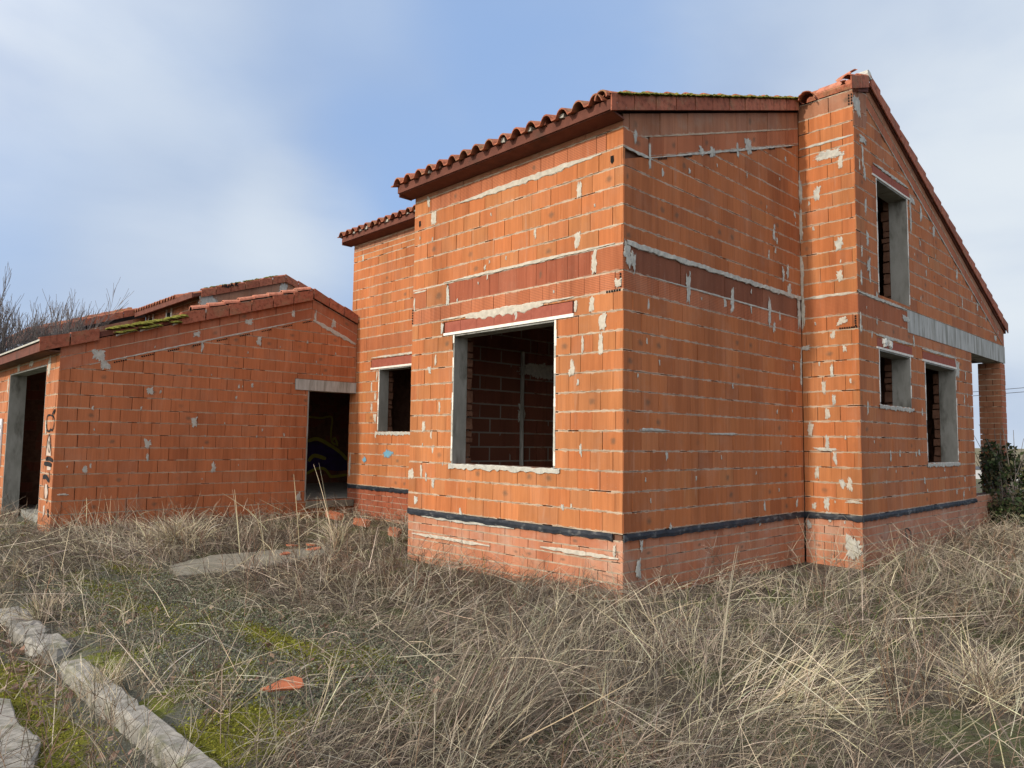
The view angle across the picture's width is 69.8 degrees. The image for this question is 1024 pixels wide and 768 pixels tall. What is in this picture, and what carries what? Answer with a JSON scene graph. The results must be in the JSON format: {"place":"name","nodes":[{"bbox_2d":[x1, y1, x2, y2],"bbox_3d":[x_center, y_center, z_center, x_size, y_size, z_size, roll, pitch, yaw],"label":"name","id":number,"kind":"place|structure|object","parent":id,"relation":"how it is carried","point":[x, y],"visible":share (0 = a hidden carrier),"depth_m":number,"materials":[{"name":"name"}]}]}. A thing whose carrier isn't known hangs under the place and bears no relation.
{"place":"outdoors","nodes":[
{"label":"outdoors","id":0,"kind":"place"},
{"bbox_2d":[0,448,1023,767],"bbox_3d":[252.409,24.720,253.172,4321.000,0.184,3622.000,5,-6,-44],"label":"ground","id":1,"kind":"structure","parent":0,"point":[180,712],"depth_m":4.96,"materials":[{"name":"plant"}]},
{"bbox_2d":[0,606,32,630],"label":"kerb stone","id":2,"kind":"object","parent":1,"relation":"on","point":[3,618],"visible":0.45,"depth_m":6.15,"materials":[{"name":"concrete"}]},
{"bbox_2d":[0,698,40,767],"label":"paving slab","id":3,"kind":"structure","parent":1,"relation":"on","point":[8,711],"depth_m":3.76,"materials":[{"name":"concrete"}]},
{"bbox_2d":[8,620,49,646],"bbox_3d":[-3.828,1.982,5.826,0.235,0.142,0.520,5,-6,-44],"label":"kerb stone","id":4,"kind":"object","parent":1,"relation":"on","point":[36,624],"visible":0.54,"depth_m":5.72,"materials":[{"name":"concrete"}]},
{"bbox_2d":[0,263,57,353],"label":"bare tree","id":5,"kind":"object","parent":1,"relation":"on","point":[12,328],"visible":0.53,"depth_m":17.93,"materials":[{"name":"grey plant"}]},
{"bbox_2d":[0,292,81,353],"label":"bare tree","id":6,"kind":"object","parent":1,"relation":"on","point":[22,335],"visible":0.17,"depth_m":18.50,"materials":[{"name":"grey plant"}]},
{"bbox_2d":[1,586,82,623],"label":"straw tuft","id":7,"kind":"object","parent":1,"relation":"on","point":[45,606],"visible":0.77,"depth_m":6.18,"materials":[{"name":"beige plant"}]},
{"bbox_2d":[24,633,73,664],"bbox_3d":[-3.435,1.954,5.423,0.265,0.154,0.551,5,-6,-44],"label":"kerb stone","id":8,"kind":"object","parent":1,"relation":"on","point":[59,652],"visible":0.68,"depth_m":5.30,"materials":[{"name":"concrete"}]},
{"bbox_2d":[24,290,93,339],"bbox_3d":[-11.613,0.263,18.879,2.246,5.277,1.958,-2,-5,28],"label":"bare tree","id":9,"kind":"object","parent":1,"relation":"on","point":[68,331],"visible":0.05,"depth_m":18.55,"materials":[{"name":"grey plant"}]},
{"bbox_2d":[0,279,133,349],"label":"bare tree","id":10,"kind":"object","parent":1,"relation":"on","point":[81,322],"visible":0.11,"depth_m":19.45,"materials":[{"name":"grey plant"}]},
{"bbox_2d":[59,658,138,726],"bbox_3d":[-2.617,1.988,4.628,0.164,0.260,1.217,5,-6,-44],"label":"kerb stone","id":11,"kind":"object","parent":1,"relation":"on","point":[101,702],"visible":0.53,"depth_m":4.50,"materials":[{"name":"concrete"}]},
{"bbox_2d":[67,652,144,698],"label":"straw tuft","id":12,"kind":"object","parent":1,"relation":"on","point":[116,674],"visible":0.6,"depth_m":4.60,"materials":[{"name":"beige plant"}]},
{"bbox_2d":[104,626,173,697],"bbox_3d":[-2.219,1.658,4.510,0.418,0.436,0.351,0,-5,9],"label":"dry stalk","id":13,"kind":"object","parent":1,"relation":"on","point":[143,666],"visible":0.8,"depth_m":4.37,"materials":[{"name":"beige plant"}]},
{"bbox_2d":[116,705,221,767],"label":"kerb stone","id":14,"kind":"object","parent":1,"relation":"on","point":[160,735],"visible":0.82,"depth_m":3.75,"materials":[{"name":"concrete"}]},
{"bbox_2d":[112,504,233,558],"bbox_3d":[-4.511,1.936,9.856,1.434,0.624,1.708,5,-6,-44],"label":"straw tuft","id":15,"kind":"object","parent":1,"relation":"on","point":[185,531],"visible":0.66,"depth_m":9.80,"materials":[{"name":"beige plant"}]},
{"bbox_2d":[0,287,357,534],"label":"brick garage","id":16,"kind":"structure","parent":1,"relation":"on","point":[210,404],"depth_m":12.64,"materials":[{"name":"brick"}]},
{"bbox_2d":[0,419,2,460],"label":"notice board","id":17,"kind":"object","parent":16,"relation":"attached to","point":[1,425],"visible":1,"depth_m":13.78,"materials":[{"name":"white"}]},
{"bbox_2d":[4,274,351,347],"bbox_3d":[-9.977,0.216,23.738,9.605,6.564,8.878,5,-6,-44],"label":"roof","id":18,"kind":"structure","parent":16,"relation":"attached to","point":[175,304],"depth_m":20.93,"materials":[{"name":"ceramic"}]},
{"bbox_2d":[173,615,241,686],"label":"dry stalk","id":19,"kind":"object","parent":1,"relation":"on","point":[228,657],"visible":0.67,"depth_m":4.63,"materials":[{"name":"beige plant"}]},
{"bbox_2d":[233,489,239,553],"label":"dry stalk","id":20,"kind":"object","parent":1,"relation":"on","point":[237,522],"visible":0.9,"depth_m":9.32,"materials":[{"name":"beige plant"}]},
{"bbox_2d":[0,553,474,767],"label":"moss","id":21,"kind":"object","parent":1,"relation":"on","point":[105,746],"visible":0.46,"depth_m":4.44,"materials":[{"name":"green plant"}]},
{"bbox_2d":[169,547,329,580],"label":"concrete slab","id":22,"kind":"structure","parent":1,"relation":"on","point":[213,562],"depth_m":8.68,"materials":[{"name":"grey concrete"}]},
{"bbox_2d":[233,527,269,565],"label":"dry weed","id":23,"kind":"object","parent":1,"relation":"on","point":[249,546],"visible":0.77,"depth_m":8.49,"materials":[{"name":"brown plant"}]},
{"bbox_2d":[209,652,295,725],"bbox_3d":[-1.401,1.636,3.941,0.485,0.410,0.078,0,-4,5],"label":"dry stalk","id":24,"kind":"object","parent":1,"relation":"on","point":[227,715],"visible":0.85,"depth_m":3.94,"materials":[{"name":"beige plant"}]},
{"bbox_2d":[251,505,264,553],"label":"dry stalk","id":25,"kind":"object","parent":1,"relation":"on","point":[261,529],"visible":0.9,"depth_m":9.35,"materials":[{"name":"beige plant"}]},
{"bbox_2d":[19,562,521,767],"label":"ground cover","id":26,"kind":"object","parent":1,"relation":"on","point":[255,616],"visible":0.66,"depth_m":5.46,"materials":[{"name":"green plant"}]},
{"bbox_2d":[260,676,303,691],"bbox_3d":[-1.344,1.755,4.291,0.244,0.067,0.078,2,-5,-19],"label":"brick fragment","id":27,"kind":"object","parent":1,"relation":"on","point":[282,684],"visible":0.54,"depth_m":4.28,"materials":[{"name":"brick"}]},
{"bbox_2d":[293,474,299,555],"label":"dry stalk","id":28,"kind":"object","parent":1,"relation":"on","point":[297,516],"visible":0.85,"depth_m":9.27,"materials":[{"name":"beige plant"}]},
{"bbox_2d":[313,464,334,550],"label":"dry stalk","id":29,"kind":"object","parent":1,"relation":"on","point":[326,508],"visible":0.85,"depth_m":9.76,"materials":[{"name":"beige plant"}]},
{"bbox_2d":[302,642,348,738],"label":"dry stalk","id":30,"kind":"object","parent":1,"relation":"on","point":[325,694],"visible":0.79,"depth_m":3.75,"materials":[{"name":"beige plant"}]},
{"bbox_2d":[325,510,343,519],"bbox_3d":[-3.222,2.394,13.349,0.466,0.146,0.207,-2,-5,32],"label":"brick fragment","id":31,"kind":"object","parent":1,"relation":"on","point":[335,514],"visible":0.61,"depth_m":13.25,"materials":[{"name":"brick"}]},
{"bbox_2d":[301,515,372,552],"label":"straw tuft","id":32,"kind":"object","parent":1,"relation":"on","point":[339,541],"visible":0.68,"depth_m":10.20,"materials":[{"name":"beige plant"}]},
{"bbox_2d":[0,574,695,767],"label":"weeds","id":33,"kind":"object","parent":1,"relation":"on","point":[23,667],"visible":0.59,"depth_m":4.83,"materials":[{"name":"green plant"}]},
{"bbox_2d":[353,518,370,526],"bbox_3d":[-2.525,2.329,12.372,0.326,0.132,0.188,0,-5,11],"label":"brick fragment","id":34,"kind":"object","parent":1,"relation":"on","point":[355,521],"visible":0.84,"depth_m":12.29,"materials":[{"name":"brick"}]},
{"bbox_2d":[361,537,409,586],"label":"dry weed","id":35,"kind":"object","parent":1,"relation":"on","point":[394,561],"visible":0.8,"depth_m":7.69,"materials":[{"name":"beige plant"}]},
{"bbox_2d":[388,527,401,536],"bbox_3d":[-1.778,2.243,11.121,0.165,0.131,0.319,5,-6,-44],"label":"brick fragment","id":36,"kind":"object","parent":1,"relation":"on","point":[391,530],"visible":0.59,"depth_m":11.04,"materials":[{"name":"brick"}]},
{"bbox_2d":[473,564,526,660],"bbox_3d":[-0.026,1.582,5.071,0.392,0.692,0.623,2,-5,-19],"label":"dry weed","id":37,"kind":"object","parent":1,"relation":"on","point":[504,620],"visible":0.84,"depth_m":5.13,"materials":[{"name":"beige plant"}]},
{"bbox_2d":[379,625,631,767],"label":"straw tuft","id":38,"kind":"object","parent":1,"relation":"on","point":[492,714],"visible":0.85,"depth_m":3.62,"materials":[{"name":"beige plant"}]},
{"bbox_2d":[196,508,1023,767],"bbox_3d":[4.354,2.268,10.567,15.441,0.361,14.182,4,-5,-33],"label":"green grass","id":39,"kind":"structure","parent":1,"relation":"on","point":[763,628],"depth_m":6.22,"materials":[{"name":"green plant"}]},
{"bbox_2d":[594,744,638,766],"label":"green weed","id":40,"kind":"object","parent":1,"relation":"on","point":[614,759],"visible":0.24,"depth_m":3.48,"materials":[{"name":"green plant"}]},
{"bbox_2d":[337,70,1008,602],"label":"unfinished house","id":41,"kind":"structure","parent":1,"relation":"on","point":[637,332],"depth_m":9.25,"materials":[{"name":"brick"}]},
{"bbox_2d":[798,91,817,103],"bbox_3d":[4.133,-3.991,10.222,0.220,0.245,0.538,-2,-5,32],"label":"roof tile","id":42,"kind":"object","parent":41,"relation":"on","point":[803,96],"visible":0.97,"depth_m":10.16,"materials":[{"name":"ceramic"}]},
{"bbox_2d":[816,80,845,92],"bbox_3d":[4.353,-4.028,9.987,0.150,0.120,0.396,4,-5,-32],"label":"roof tile","id":43,"kind":"object","parent":41,"relation":"on","point":[837,84],"visible":1,"depth_m":9.91,"materials":[{"name":"ceramic"}]},
{"bbox_2d":[836,69,856,81],"bbox_3d":[4.480,-4.129,9.868,0.099,0.103,0.320,3,-5,-21],"label":"roof tile","id":44,"kind":"object","parent":41,"relation":"on","point":[839,78],"visible":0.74,"depth_m":9.86,"materials":[{"name":"ceramic"}]},
{"bbox_2d":[717,546,738,705],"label":"dry stalk","id":45,"kind":"object","parent":1,"relation":"on","point":[724,628],"visible":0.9,"depth_m":4.34,"materials":[{"name":"beige plant"}]},
{"bbox_2d":[708,615,915,732],"bbox_3d":[1.855,1.663,4.496,1.191,0.524,1.077,5,-6,-44],"label":"straw tuft","id":46,"kind":"object","parent":1,"relation":"on","point":[795,692],"visible":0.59,"depth_m":4.37,"materials":[{"name":"beige plant"}]},
{"bbox_2d":[786,515,876,589],"bbox_3d":[3.326,1.792,7.789,0.449,0.802,1.111,5,-6,-44],"label":"dry weed","id":47,"kind":"object","parent":1,"relation":"on","point":[823,554],"visible":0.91,"depth_m":7.79,"materials":[{"name":"brown plant"}]},
{"bbox_2d":[830,523,947,630],"bbox_3d":[3.113,1.614,6.132,0.846,0.890,0.398,0,-5,9],"label":"dry weed","id":48,"kind":"object","parent":1,"relation":"on","point":[862,593],"visible":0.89,"depth_m":6.17,"materials":[{"name":"beige plant"}]},
{"bbox_2d":[855,632,953,723],"bbox_3d":[2.131,1.628,4.095,0.380,0.521,0.610,1,-4,-2],"label":"dry weed","id":49,"kind":"object","parent":1,"relation":"on","point":[891,686],"visible":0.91,"depth_m":4.10,"materials":[{"name":"beige plant"}]},
{"bbox_2d":[905,528,911,550],"bbox_3d":[5.500,2.158,10.139,0.102,0.331,0.120,2,-5,-20],"label":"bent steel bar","id":50,"kind":"object","parent":1,"relation":"on","point":[907,537],"visible":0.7,"depth_m":10.14,"materials":[{"name":"metal"}]},
{"bbox_2d":[892,524,942,584],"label":"dry weed","id":51,"kind":"object","parent":1,"relation":"on","point":[914,555],"visible":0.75,"depth_m":7.90,"materials":[{"name":"beige plant"}]},
{"bbox_2d":[895,618,941,687],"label":"dry weed","id":52,"kind":"object","parent":1,"relation":"on","point":[925,663],"visible":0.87,"depth_m":4.74,"materials":[{"name":"beige plant"}]},
{"bbox_2d":[917,622,1023,716],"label":"straw tuft","id":53,"kind":"object","parent":1,"relation":"on","point":[977,688],"visible":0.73,"depth_m":4.43,"materials":[{"name":"beige plant"}]},
{"bbox_2d":[961,550,1023,631],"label":"dry weed","id":54,"kind":"object","parent":1,"relation":"on","point":[974,593],"visible":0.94,"depth_m":6.14,"materials":[{"name":"beige plant"}]},
{"bbox_2d":[974,425,1023,530],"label":"evergreen bush","id":55,"kind":"object","parent":1,"relation":"on","point":[1008,467],"visible":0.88,"depth_m":13.58,"materials":[{"name":"green plant"}]},
{"bbox_2d":[0,0,1023,448],"label":"sky","id":56,"kind":"structure","parent":0,"point":[164,149],"materials":[{"name":"blue"}]},
{"bbox_2d":[976,470,1020,480],"bbox_3d":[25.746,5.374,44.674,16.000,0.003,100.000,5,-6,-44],"label":"building","id":57,"kind":"structure","parent":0,"point":[977,475],"depth_m":42.88,"materials":[{"name":"white"}]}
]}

